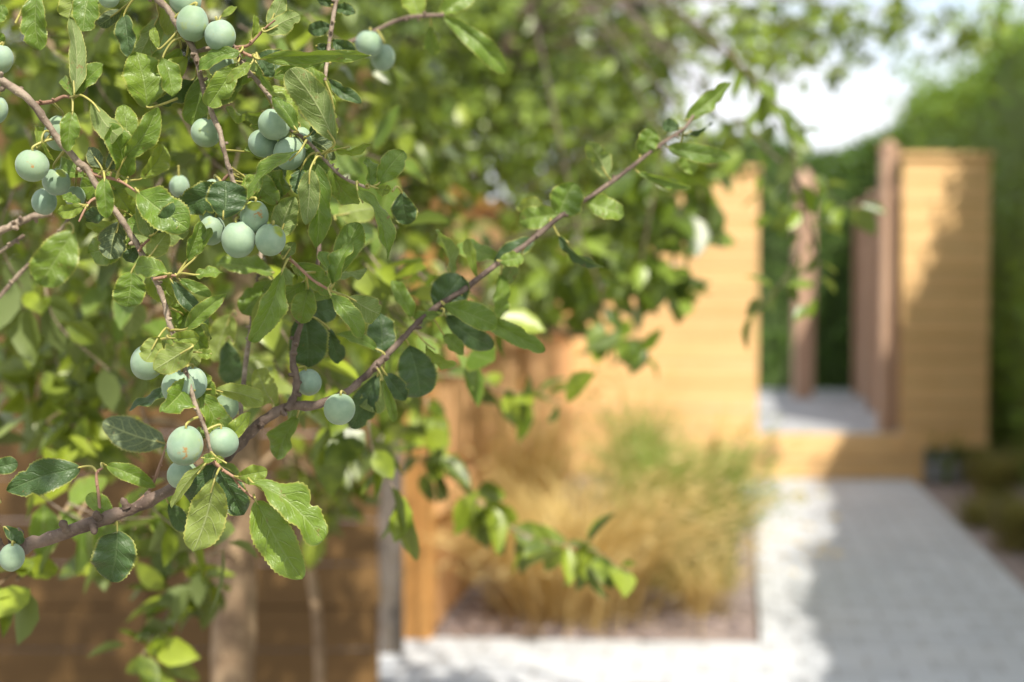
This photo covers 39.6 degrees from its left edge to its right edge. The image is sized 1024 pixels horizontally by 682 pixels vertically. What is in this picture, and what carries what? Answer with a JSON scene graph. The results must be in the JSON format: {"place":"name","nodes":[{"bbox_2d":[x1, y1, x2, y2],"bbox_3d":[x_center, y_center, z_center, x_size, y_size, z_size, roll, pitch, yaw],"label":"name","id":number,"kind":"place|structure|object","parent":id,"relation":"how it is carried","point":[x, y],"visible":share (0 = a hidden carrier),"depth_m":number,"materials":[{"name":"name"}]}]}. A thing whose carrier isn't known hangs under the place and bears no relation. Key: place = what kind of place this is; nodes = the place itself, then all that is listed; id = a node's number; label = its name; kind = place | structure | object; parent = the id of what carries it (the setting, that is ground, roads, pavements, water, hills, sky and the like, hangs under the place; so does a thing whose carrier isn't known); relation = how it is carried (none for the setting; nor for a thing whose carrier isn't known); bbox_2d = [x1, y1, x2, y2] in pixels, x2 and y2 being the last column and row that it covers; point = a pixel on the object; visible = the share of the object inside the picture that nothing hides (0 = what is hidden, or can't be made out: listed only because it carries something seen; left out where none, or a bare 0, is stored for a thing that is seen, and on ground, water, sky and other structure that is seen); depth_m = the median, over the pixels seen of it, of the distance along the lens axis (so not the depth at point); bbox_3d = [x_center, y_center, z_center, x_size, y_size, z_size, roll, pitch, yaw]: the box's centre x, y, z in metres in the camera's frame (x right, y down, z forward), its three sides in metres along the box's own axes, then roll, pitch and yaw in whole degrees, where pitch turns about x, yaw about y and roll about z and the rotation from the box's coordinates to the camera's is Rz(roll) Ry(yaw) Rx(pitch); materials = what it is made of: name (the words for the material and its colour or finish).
{"place":"outdoors","nodes":[
{"label":"outdoors","id":0,"kind":"place"},
{"bbox_2d":[0,313,675,433],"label":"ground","id":1,"kind":"structure","parent":0,"point":[612,360],"depth_m":18.59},
{"bbox_2d":[0,406,1023,642],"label":"bed ground","id":2,"kind":"structure","parent":0,"point":[1010,564],"depth_m":5.51,"materials":[{"name":"brown soil"}]},
{"bbox_2d":[0,69,380,681],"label":"brown fence","id":3,"kind":"object","parent":2,"relation":"on","point":[74,627],"visible":0.25,"depth_m":4.31,"materials":[{"name":"brown wood"}]},
{"bbox_2d":[263,194,345,681],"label":"sapling","id":4,"kind":"object","parent":2,"relation":"on","point":[318,632],"visible":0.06,"depth_m":3.08,"materials":[{"name":"brown plant"}]},
{"bbox_2d":[0,0,636,681],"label":"fruit tree","id":5,"kind":"object","parent":2,"relation":"on","point":[232,612],"visible":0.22,"depth_m":2.42,"materials":[{"name":"green plant"}]},
{"bbox_2d":[4,0,679,221],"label":"evergreen tree","id":6,"kind":"object","parent":2,"relation":"on","point":[242,18],"visible":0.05,"depth_m":8.42,"materials":[{"name":"green plant"}]},
{"bbox_2d":[0,0,730,613],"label":"plum tree","id":7,"kind":"object","parent":2,"relation":"on","point":[140,236],"visible":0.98,"depth_m":1.29,"materials":[{"name":"green plant"}]},
{"bbox_2d":[0,92,7,122],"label":"plum","id":8,"kind":"object","parent":7,"relation":"attached to","point":[3,109],"visible":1,"depth_m":1.19,"materials":[{"name":"green food"}]},
{"bbox_2d":[0,41,13,73],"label":"plum","id":9,"kind":"object","parent":7,"relation":"attached to","point":[6,58],"visible":1,"depth_m":1.18,"materials":[{"name":"green food"}]},
{"bbox_2d":[0,540,24,571],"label":"plum","id":10,"kind":"object","parent":7,"relation":"attached to","point":[12,556],"visible":1,"depth_m":1.20,"materials":[{"name":"green food"}]},
{"bbox_2d":[15,138,53,181],"bbox_3d":[-0.399,-0.152,1.185,0.027,0.039,0.030,1,2,20],"label":"plum","id":11,"kind":"object","parent":7,"relation":"attached to","point":[32,165],"visible":1,"depth_m":1.18,"materials":[{"name":"green food"}]},
{"bbox_2d":[31,188,56,214],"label":"plum","id":12,"kind":"object","parent":7,"relation":"attached to","point":[43,201],"visible":0.8,"depth_m":1.23,"materials":[{"name":"green food"}]},
{"bbox_2d":[44,103,63,150],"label":"plum","id":13,"kind":"object","parent":7,"relation":"attached to","point":[55,121],"visible":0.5,"depth_m":1.21,"materials":[{"name":"green food"}]},
{"bbox_2d":[42,150,70,195],"bbox_3d":[-0.388,-0.143,1.210,0.027,0.039,0.032,0,2,0],"label":"plum","id":14,"kind":"object","parent":7,"relation":"attached to","point":[55,182],"visible":0.92,"depth_m":1.21,"materials":[{"name":"green food"}]},
{"bbox_2d":[65,165,85,203],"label":"plum","id":15,"kind":"object","parent":7,"relation":"attached to","point":[79,192],"visible":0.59,"depth_m":1.23,"materials":[{"name":"green food"}]},
{"bbox_2d":[99,0,118,7],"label":"plum","id":16,"kind":"object","parent":7,"relation":"attached to","point":[109,3],"visible":1,"depth_m":1.20,"materials":[{"name":"green food"}]},
{"bbox_2d":[130,337,167,379],"bbox_3d":[-0.306,0.015,1.214,0.040,0.038,0.029,0,2,0],"label":"plum","id":17,"kind":"object","parent":7,"relation":"hanging from","point":[142,369],"visible":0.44,"depth_m":1.21,"materials":[{"name":"green food"}]},
{"bbox_2d":[161,369,193,398],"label":"plum","id":18,"kind":"object","parent":7,"relation":"attached to","point":[168,380],"visible":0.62,"depth_m":1.20,"materials":[{"name":"green food"}]},
{"bbox_2d":[169,165,188,196],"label":"plum","id":19,"kind":"object","parent":7,"relation":"attached to","point":[178,185],"visible":0.81,"depth_m":1.35,"materials":[{"name":"green food"}]},
{"bbox_2d":[167,463,195,487],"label":"plum","id":20,"kind":"object","parent":7,"relation":"attached to","point":[175,473],"visible":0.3,"depth_m":1.22,"materials":[{"name":"green food"}]},
{"bbox_2d":[167,416,202,465],"bbox_3d":[-0.272,0.084,1.186,0.030,0.040,0.031,0,2,0],"label":"plum","id":21,"kind":"object","parent":7,"relation":"attached to","point":[185,445],"visible":1,"depth_m":1.18,"materials":[{"name":"green food"}]},
{"bbox_2d":[169,0,200,13],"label":"plum","id":22,"kind":"object","parent":7,"relation":"attached to","point":[177,6],"visible":0.54,"depth_m":1.20,"materials":[{"name":"green food"}]},
{"bbox_2d":[174,1,208,41],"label":"plum","id":23,"kind":"object","parent":7,"relation":"attached to","point":[192,23],"visible":0.99,"depth_m":1.19,"materials":[{"name":"green food"}]},
{"bbox_2d":[182,363,206,398],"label":"plum","id":24,"kind":"object","parent":7,"relation":"attached to","point":[198,375],"visible":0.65,"depth_m":1.21,"materials":[{"name":"green food"}]},
{"bbox_2d":[191,112,218,146],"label":"plum","id":25,"kind":"object","parent":7,"relation":"attached to","point":[204,133],"visible":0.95,"depth_m":1.21,"materials":[{"name":"green food"}]},
{"bbox_2d":[199,211,223,220],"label":"plum","id":26,"kind":"object","parent":7,"relation":"attached to","point":[206,214],"visible":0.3,"depth_m":1.22,"materials":[{"name":"green food"}]},
{"bbox_2d":[201,213,224,244],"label":"plum","id":27,"kind":"object","parent":7,"relation":"attached to","point":[215,223],"visible":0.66,"depth_m":1.22,"materials":[{"name":"green food"}]},
{"bbox_2d":[206,174,221,194],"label":"plum","id":28,"kind":"object","parent":7,"relation":"attached to","point":[215,179],"visible":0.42,"depth_m":1.22,"materials":[{"name":"green food"}]},
{"bbox_2d":[204,16,235,49],"bbox_3d":[-0.246,-0.257,1.192,0.025,0.030,0.032,-1,3,-32],"label":"plum","id":29,"kind":"object","parent":7,"relation":"attached to","point":[218,34],"visible":1,"depth_m":1.18,"materials":[{"name":"green food"}]},
{"bbox_2d":[209,59,233,75],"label":"plum","id":30,"kind":"object","parent":7,"relation":"attached to","point":[213,69],"visible":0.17,"depth_m":1.22,"materials":[{"name":"green food"}]},
{"bbox_2d":[207,424,238,457],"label":"plum","id":31,"kind":"object","parent":7,"relation":"attached to","point":[224,442],"visible":0.95,"depth_m":1.20,"materials":[{"name":"green food"}]},
{"bbox_2d":[217,395,238,418],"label":"plum","id":32,"kind":"object","parent":7,"relation":"attached to","point":[231,406],"visible":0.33,"depth_m":1.27,"materials":[{"name":"green food"}]},
{"bbox_2d":[221,215,254,257],"bbox_3d":[-0.228,-0.088,1.191,0.032,0.037,0.028,-2,3,-43],"label":"plum","id":33,"kind":"object","parent":7,"relation":"attached to","point":[238,239],"visible":0.99,"depth_m":1.18,"materials":[{"name":"green food"}]},
{"bbox_2d":[240,196,268,232],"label":"plum","id":34,"kind":"object","parent":7,"relation":"attached to","point":[254,216],"visible":0.92,"depth_m":1.19,"materials":[{"name":"green food"}]},
{"bbox_2d":[248,130,277,157],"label":"plum","id":35,"kind":"object","parent":7,"relation":"attached to","point":[260,144],"visible":0.61,"depth_m":1.21,"materials":[{"name":"green food"}]},
{"bbox_2d":[255,220,285,255],"bbox_3d":[-0.202,-0.086,1.196,0.026,0.030,0.042,0,2,0],"label":"plum","id":36,"kind":"object","parent":7,"relation":"attached to","point":[270,239],"visible":1,"depth_m":1.18,"materials":[{"name":"green food"}]},
{"bbox_2d":[258,109,289,139],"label":"plum","id":37,"kind":"object","parent":7,"relation":"attached to","point":[272,125],"visible":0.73,"depth_m":1.19,"materials":[{"name":"green food"}]},
{"bbox_2d":[273,131,304,169],"bbox_3d":[-0.189,-0.162,1.205,0.027,0.034,0.027,0,2,0],"label":"plum","id":38,"kind":"object","parent":7,"relation":"attached to","point":[290,143],"visible":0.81,"depth_m":1.20,"materials":[{"name":"green food"}]},
{"bbox_2d":[298,122,311,142],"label":"plum","id":39,"kind":"object","parent":7,"relation":"attached to","point":[303,131],"visible":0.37,"depth_m":1.23,"materials":[{"name":"green food"}]},
{"bbox_2d":[298,365,321,395],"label":"plum","id":40,"kind":"object","parent":7,"relation":"attached to","point":[311,380],"visible":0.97,"depth_m":1.28,"materials":[{"name":"green food"}]},
{"bbox_2d":[324,390,354,424],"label":"plum","id":41,"kind":"object","parent":7,"relation":"attached to","point":[339,409],"visible":1,"depth_m":1.25,"materials":[{"name":"green food"}]},
{"bbox_2d":[355,27,382,57],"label":"plum","id":42,"kind":"object","parent":7,"relation":"attached to","point":[369,42],"visible":0.89,"depth_m":1.47,"materials":[{"name":"green food"}]},
{"bbox_2d":[371,29,394,70],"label":"plum","id":43,"kind":"object","parent":7,"relation":"attached to","point":[384,60],"visible":0.81,"depth_m":1.49,"materials":[{"name":"green food"}]},
{"bbox_2d":[399,179,577,639],"bbox_3d":[0.023,0.161,7.065,0.122,1.640,4.410,0,2,9],"label":"board fence","id":44,"kind":"object","parent":2,"relation":"on","point":[427,606],"visible":0.36,"depth_m":5.52,"materials":[{"name":"brown wood"}]},
{"bbox_2d":[472,338,663,588],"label":"ornamental grass","id":45,"kind":"object","parent":2,"relation":"on","point":[537,460],"depth_m":5.96,"materials":[{"name":"beige plant"}]},
{"bbox_2d":[379,422,845,637],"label":"ornamental grass","id":46,"kind":"object","parent":2,"relation":"on","point":[551,594],"depth_m":5.25,"materials":[{"name":"beige plant"}]},
{"bbox_2d":[572,360,698,536],"bbox_3d":[0.627,0.534,7.069,0.688,0.895,0.795,0,2,0],"label":"feathery shrub","id":47,"kind":"object","parent":2,"relation":"on","point":[633,435],"visible":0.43,"depth_m":7.05,"materials":[{"name":"plant"}]},
{"bbox_2d":[296,0,1021,512],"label":"fruit tree","id":48,"kind":"object","parent":2,"relation":"on","point":[658,218],"visible":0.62,"depth_m":6.03,"materials":[{"name":"green plant"}]},
{"bbox_2d":[573,165,760,474],"bbox_3d":[0.979,-0.121,9.142,1.208,1.986,0.100,0,2,8],"label":"fence panel","id":49,"kind":"object","parent":2,"relation":"on","point":[725,312],"visible":0.47,"depth_m":9.09,"materials":[{"name":"beige wood"}]},
{"bbox_2d":[551,399,827,596],"bbox_3d":[0.742,0.645,5.960,1.180,0.757,1.161,0,2,0],"label":"feathery shrub","id":50,"kind":"object","parent":2,"relation":"on","point":[738,471],"visible":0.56,"depth_m":5.83,"materials":[{"name":"green plant"}]},
{"bbox_2d":[620,529,775,619],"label":"ornamental grass","id":51,"kind":"object","parent":2,"relation":"on","point":[694,595],"depth_m":5.41,"materials":[{"name":"beige plant"}]},
{"bbox_2d":[436,482,1023,641],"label":"slate chippings","id":52,"kind":"object","parent":2,"relation":"on","point":[675,617],"visible":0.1,"depth_m":5.29,"materials":[{"name":"grey gravel"}]},
{"bbox_2d":[675,125,898,389],"bbox_3d":[2.939,-0.694,13.986,2.768,2.838,1.530,0,2,0],"label":"conifer hedge","id":53,"kind":"object","parent":2,"relation":"on","point":[833,341],"visible":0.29,"depth_m":13.61,"materials":[{"name":"green plant"}]},
{"bbox_2d":[716,433,923,483],"bbox_3d":[1.960,0.747,9.059,1.306,0.317,0.078,0,2,0],"label":"timber step","id":54,"kind":"object","parent":2,"relation":"on","point":[850,445],"visible":0.68,"depth_m":9.02,"materials":[{"name":"brown wood"}]},
{"bbox_2d":[898,152,993,447],"bbox_3d":[2.735,-0.255,8.996,0.572,1.866,0.100,0,2,0],"label":"fence panel","id":55,"kind":"object","parent":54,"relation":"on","point":[943,410],"visible":0.99,"depth_m":8.97,"materials":[{"name":"beige wood"}]},
{"bbox_2d":[893,431,989,483],"bbox_3d":[2.763,0.715,9.198,0.714,0.371,0.773,2,3,44],"label":"bed plant","id":56,"kind":"object","parent":2,"relation":"on","point":[946,478],"visible":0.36,"depth_m":9.03,"materials":[{"name":"green plant"}]},
{"bbox_2d":[860,0,1023,488],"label":"hedge","id":57,"kind":"object","parent":2,"relation":"on","point":[980,108],"visible":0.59,"depth_m":9.48,"materials":[{"name":"green plant"}]},
{"bbox_2d":[936,487,1002,528],"bbox_3d":[2.396,0.868,7.428,0.453,0.200,0.380,1,2,18],"label":"bed plant","id":58,"kind":"object","parent":2,"relation":"on","point":[975,513],"visible":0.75,"depth_m":7.39,"materials":[{"name":"plant"}]},
{"bbox_2d":[942,436,1023,502],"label":"bed plant","id":59,"kind":"object","parent":2,"relation":"on","point":[992,471],"visible":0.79,"depth_m":8.17,"materials":[{"name":"green plant"}]},
{"bbox_2d":[958,481,1023,554],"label":"bed plant","id":60,"kind":"object","parent":2,"relation":"on","point":[1010,526],"visible":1,"depth_m":6.72,"materials":[{"name":"green plant"}]},
{"bbox_2d":[999,44,1023,393],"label":"hedge","id":61,"kind":"object","parent":2,"relation":"on","point":[1010,247],"visible":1,"depth_m":8.02,"materials":[{"name":"green plant"}]},
{"bbox_2d":[3,0,1023,259],"label":"sky","id":62,"kind":"structure","parent":0,"point":[856,108],"materials":[{"name":"white"}]},
{"bbox_2d":[379,636,762,681],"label":"cross path","id":63,"kind":"structure","parent":0,"point":[436,659],"depth_m":4.63,"materials":[{"name":"stone"}]},
{"bbox_2d":[380,247,403,653],"bbox_3d":[-0.400,0.320,4.736,0.092,1.500,0.092,0,2,0],"label":"concrete post","id":64,"kind":"object","parent":63,"relation":"on","point":[392,594],"visible":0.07,"depth_m":4.72,"materials":[{"name":"grey concrete"}]},
{"bbox_2d":[727,478,766,498],"bbox_3d":[1.430,0.911,8.684,0.260,0.060,0.692,0,2,9],"label":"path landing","id":65,"kind":"object","parent":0,"point":[753,488],"depth_m":8.55,"materials":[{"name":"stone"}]},
{"bbox_2d":[677,389,959,479],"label":"patio","id":66,"kind":"structure","parent":0,"point":[833,411],"depth_m":10.13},
{"bbox_2d":[792,169,814,397],"bbox_3d":[2.438,-0.467,11.896,0.164,1.929,0.164,0,2,0],"label":"timber post","id":67,"kind":"object","parent":66,"relation":"on","point":[803,357],"visible":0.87,"depth_m":11.84,"materials":[{"name":"brown wood"}]},
{"bbox_2d":[852,181,901,427],"bbox_3d":[2.733,-0.137,10.693,0.110,1.960,2.920,0,2,9],"label":"return fence","id":68,"kind":"object","parent":66,"relation":"on","point":[865,317],"visible":0.57,"depth_m":10.68,"materials":[{"name":"brown wood"}]},
{"bbox_2d":[877,138,898,431],"bbox_3d":[2.409,-0.347,9.123,0.120,1.899,0.120,-1,2,-15],"label":"timber post","id":69,"kind":"object","parent":66,"relation":"on","point":[887,282],"visible":0.92,"depth_m":9.08,"materials":[{"name":"brown wood"}]},
{"bbox_2d":[753,479,1023,681],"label":"path","id":70,"kind":"structure","parent":0,"point":[915,584],"depth_m":5.62,"materials":[{"name":"stone"}]}
]}

